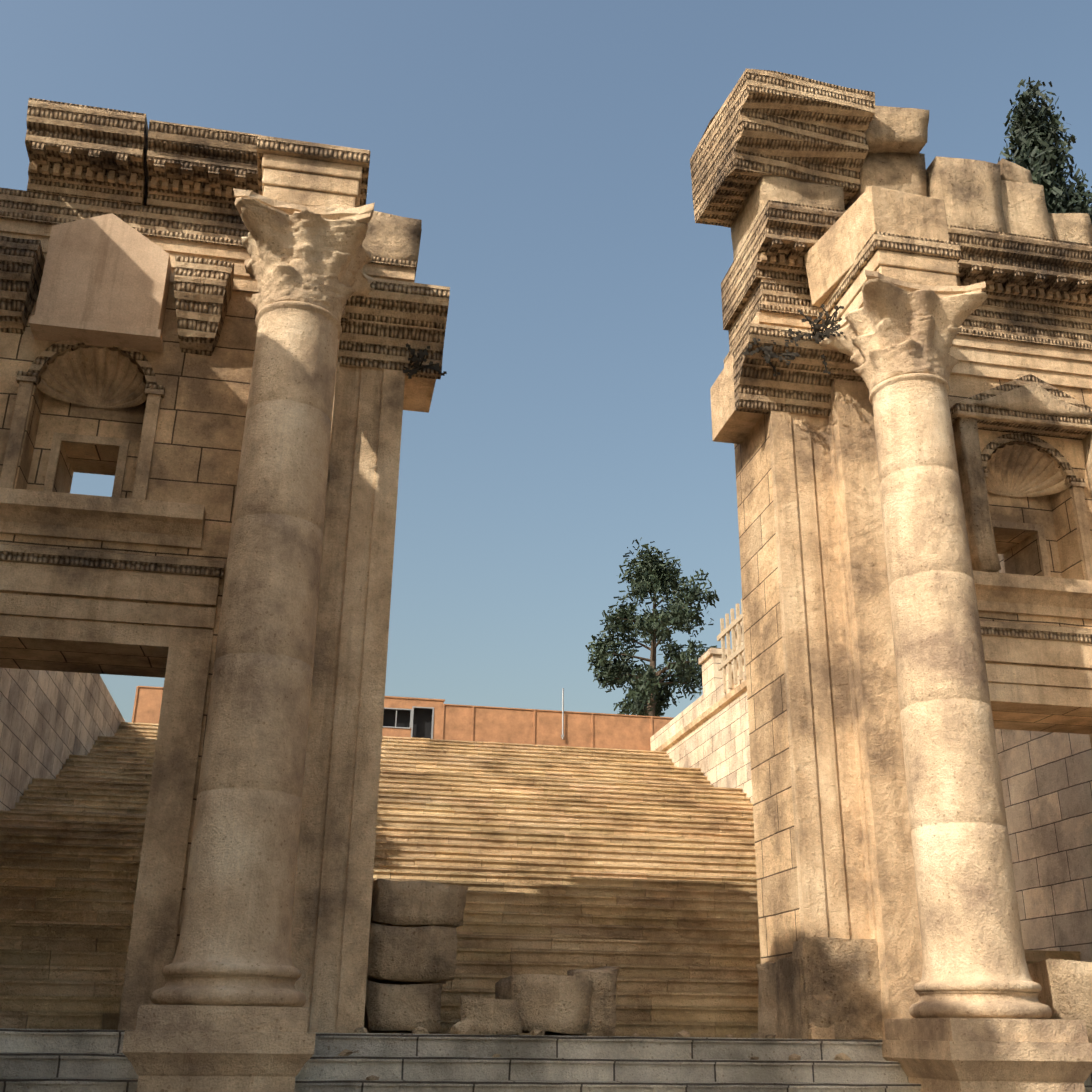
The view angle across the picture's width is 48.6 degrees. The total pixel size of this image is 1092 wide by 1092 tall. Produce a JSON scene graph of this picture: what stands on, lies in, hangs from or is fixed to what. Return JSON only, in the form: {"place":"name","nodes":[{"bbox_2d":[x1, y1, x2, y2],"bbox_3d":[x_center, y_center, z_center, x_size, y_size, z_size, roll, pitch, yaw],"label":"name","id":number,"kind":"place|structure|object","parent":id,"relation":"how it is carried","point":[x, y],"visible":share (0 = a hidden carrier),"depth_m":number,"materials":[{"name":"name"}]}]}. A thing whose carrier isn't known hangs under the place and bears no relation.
{"place":"outdoors","nodes":[
{"label":"outdoors","id":0,"kind":"place"},
{"bbox_2d":[0,284,358,1024],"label":"gate wall","id":1,"kind":"structure","parent":0,"point":[196,456],"depth_m":17.51,"materials":[{"name":"beige stone"}]},
{"bbox_2d":[0,0,1091,721],"label":"sky","id":2,"kind":"structure","parent":0,"point":[542,150],"materials":[{"name":"blue"}]},
{"bbox_2d":[734,374,1091,962],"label":"gate wall","id":3,"kind":"structure","parent":0,"point":[776,872],"depth_m":19.24,"materials":[{"name":"beige stone"}]},
{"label":"terrace","id":4,"kind":"structure","parent":0,"visible":0},
{"bbox_2d":[0,668,124,810],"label":"retaining wall","id":5,"kind":"structure","parent":4,"relation":"on","point":[50,721],"depth_m":32.54,"materials":[{"name":"stone"}]},
{"bbox_2d":[132,686,673,750],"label":"background wall","id":6,"kind":"structure","parent":4,"relation":"on","point":[523,726],"depth_m":50.68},
{"bbox_2d":[383,708,431,738],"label":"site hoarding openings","id":7,"kind":"object","parent":6,"relation":"in","point":[422,721],"depth_m":50.17,"materials":[{"name":"black glass"}]},
{"bbox_2d":[383,706,433,738],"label":"door frames","id":8,"kind":"structure","parent":6,"relation":"attached to","point":[411,715],"depth_m":49.89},
{"bbox_2d":[561,688,563,739],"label":"pole","id":9,"kind":"object","parent":6,"relation":"attached to","point":[562,736],"visible":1,"depth_m":51.08,"materials":[{"name":"silver metal"}]},
{"bbox_2d":[0,722,1080,1037],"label":"grand stairs","id":10,"kind":"structure","parent":4,"relation":"on","point":[638,866],"depth_m":25.20,"materials":[{"name":"stone"}]},
{"bbox_2d":[585,537,718,716],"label":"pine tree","id":11,"kind":"object","parent":4,"relation":"on","point":[660,577],"depth_m":62.18,"materials":[{"name":"green plant"}]},
{"bbox_2d":[665,554,1091,961],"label":"retaining wall","id":12,"kind":"structure","parent":4,"relation":"on","point":[1046,779],"depth_m":23.27,"materials":[{"name":"stone"}]},
{"bbox_2d":[650,621,745,750],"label":"parapet wall","id":13,"kind":"structure","parent":12,"relation":"on","point":[709,660],"depth_m":44.60,"materials":[{"name":"stone"}]},
{"bbox_2d":[717,599,745,692],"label":"fence","id":14,"kind":"object","parent":13,"relation":"attached to","point":[738,652],"visible":0.77,"depth_m":41.87,"materials":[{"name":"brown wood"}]},
{"bbox_2d":[654,680,746,750],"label":"wall coping","id":15,"kind":"object","parent":12,"relation":"on","point":[723,702],"depth_m":43.71,"materials":[{"name":"beige stone"}]},
{"bbox_2d":[998,77,1091,222],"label":"tree","id":16,"kind":"object","parent":4,"relation":"on","point":[1034,131],"depth_m":33.30,"materials":[{"name":"green plant"}]},
{"label":"ground","id":17,"kind":"structure","parent":0,"visible":0},
{"bbox_2d":[122,1004,315,1091],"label":"pedestal","id":18,"kind":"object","parent":17,"relation":"on","point":[184,1048],"depth_m":12.39,"materials":[{"name":"stone"}]},
{"bbox_2d":[151,301,341,1006],"bbox_3d":[-3.441,1.009,14.977,1.671,8.778,1.668,5,-22,-10],"label":"column shaft","id":19,"kind":"object","parent":18,"relation":"on","point":[234,946],"visible":0.98,"depth_m":14.20,"materials":[{"name":"stone"}]},
{"bbox_2d":[233,188,374,322],"bbox_3d":[-3.374,-3.722,16.882,1.998,1.433,1.968,5,-22,-10],"label":"column capital","id":20,"kind":"object","parent":19,"relation":"on","point":[320,256],"visible":0.83,"depth_m":16.37,"materials":[{"name":"stone"}]},
{"bbox_2d":[262,153,958,329],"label":"ressaut mouldings","id":21,"kind":"object","parent":20,"relation":"on","point":[831,254],"visible":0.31,"depth_m":18.46,"materials":[{"name":"beige stone"}]},
{"bbox_2d":[256,135,961,323],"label":"cornice molding","id":22,"kind":"structure","parent":21,"relation":"attached to","point":[876,241],"depth_m":18.13,"materials":[{"name":"beige stone"}]},
{"bbox_2d":[403,304,845,378],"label":"dry weeds","id":23,"kind":"object","parent":21,"relation":"attached to","point":[769,353],"visible":0.88,"depth_m":19.08,"materials":[{"name":"grey"}]},
{"bbox_2d":[0,1028,1091,1091],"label":"street steps","id":24,"kind":"structure","parent":17,"relation":"on","point":[63,1060],"depth_m":14.22,"materials":[{"name":"white stone"}]},
{"bbox_2d":[0,160,435,1032],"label":"gate mouldings","id":25,"kind":"object","parent":24,"relation":"on","point":[332,900],"visible":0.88,"depth_m":16.44,"materials":[{"name":"beige stone"}]},
{"bbox_2d":[29,213,170,352],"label":"stone block","id":26,"kind":"structure","parent":25,"relation":"attached to","point":[105,280],"depth_m":17.69,"materials":[{"name":"stone"}]},
{"bbox_2d":[0,236,233,355],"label":"bracket","id":27,"kind":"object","parent":25,"relation":"attached to","point":[203,290],"visible":1,"depth_m":17.78,"materials":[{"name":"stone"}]},
{"bbox_2d":[0,98,449,578],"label":"carved entablature","id":28,"kind":"structure","parent":25,"relation":"attached to","point":[384,322],"depth_m":18.37,"materials":[{"name":"beige stone"}]},
{"bbox_2d":[362,211,421,281],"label":"tower blocks","id":29,"kind":"structure","parent":25,"relation":"on","point":[390,236],"depth_m":19.39,"materials":[{"name":"stone"}]},
{"bbox_2d":[339,1019,851,1080],"bbox_3d":[1.228,6.902,15.249,13.798,1.766,4.954,5,-22,-10],"label":"rubble","id":30,"kind":"object","parent":24,"relation":"on","point":[467,1026],"visible":0.54,"depth_m":15.37,"materials":[{"name":"stone"}]},
{"bbox_2d":[364,878,1091,1042],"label":"fallen blocks","id":31,"kind":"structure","parent":24,"relation":"on","point":[412,952],"depth_m":15.91,"materials":[{"name":"stone"}]},
{"bbox_2d":[756,937,882,1039],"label":"stone block","id":32,"kind":"structure","parent":24,"relation":"on","point":[844,973],"depth_m":16.32,"materials":[{"name":"stone"}]},
{"bbox_2d":[710,252,1091,1039],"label":"gate mouldings","id":33,"kind":"object","parent":24,"relation":"on","point":[854,860],"visible":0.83,"depth_m":18.44,"materials":[{"name":"beige stone"}]},
{"bbox_2d":[721,200,1091,642],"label":"carved entablature","id":34,"kind":"structure","parent":33,"relation":"attached to","point":[752,285],"depth_m":20.50,"materials":[{"name":"beige stone"}]},
{"bbox_2d":[731,105,1091,571],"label":"stone blocks","id":35,"kind":"structure","parent":33,"relation":"on","point":[1004,195],"depth_m":21.57,"materials":[{"name":"stone"}]},
{"bbox_2d":[690,68,874,227],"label":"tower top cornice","id":36,"kind":"structure","parent":35,"relation":"on","point":[780,124],"depth_m":21.25,"materials":[{"name":"stone"}]},
{"bbox_2d":[950,374,1091,438],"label":"pediment","id":37,"kind":"structure","parent":35,"relation":"attached to","point":[988,417],"depth_m":20.14,"materials":[{"name":"stone"}]},
{"bbox_2d":[882,1018,1091,1091],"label":"pedestal column","id":38,"kind":"structure","parent":17,"relation":"on","point":[989,1055],"depth_m":13.98,"materials":[{"name":"stone"}]},
{"bbox_2d":[869,373,1051,1018],"bbox_3d":[5.394,1.749,16.526,1.670,8.778,1.671,5,-22,-10],"label":"column shaft","id":39,"kind":"object","parent":38,"relation":"on","point":[974,961],"visible":1,"depth_m":15.79,"materials":[{"name":"stone"}]},
{"bbox_2d":[819,270,987,393],"bbox_3d":[5.455,-2.979,18.428,1.976,1.425,1.993,5,-22,-10],"label":"column capital","id":40,"kind":"object","parent":39,"relation":"on","point":[891,327],"visible":0.79,"depth_m":17.91,"materials":[{"name":"stone"}]}
]}

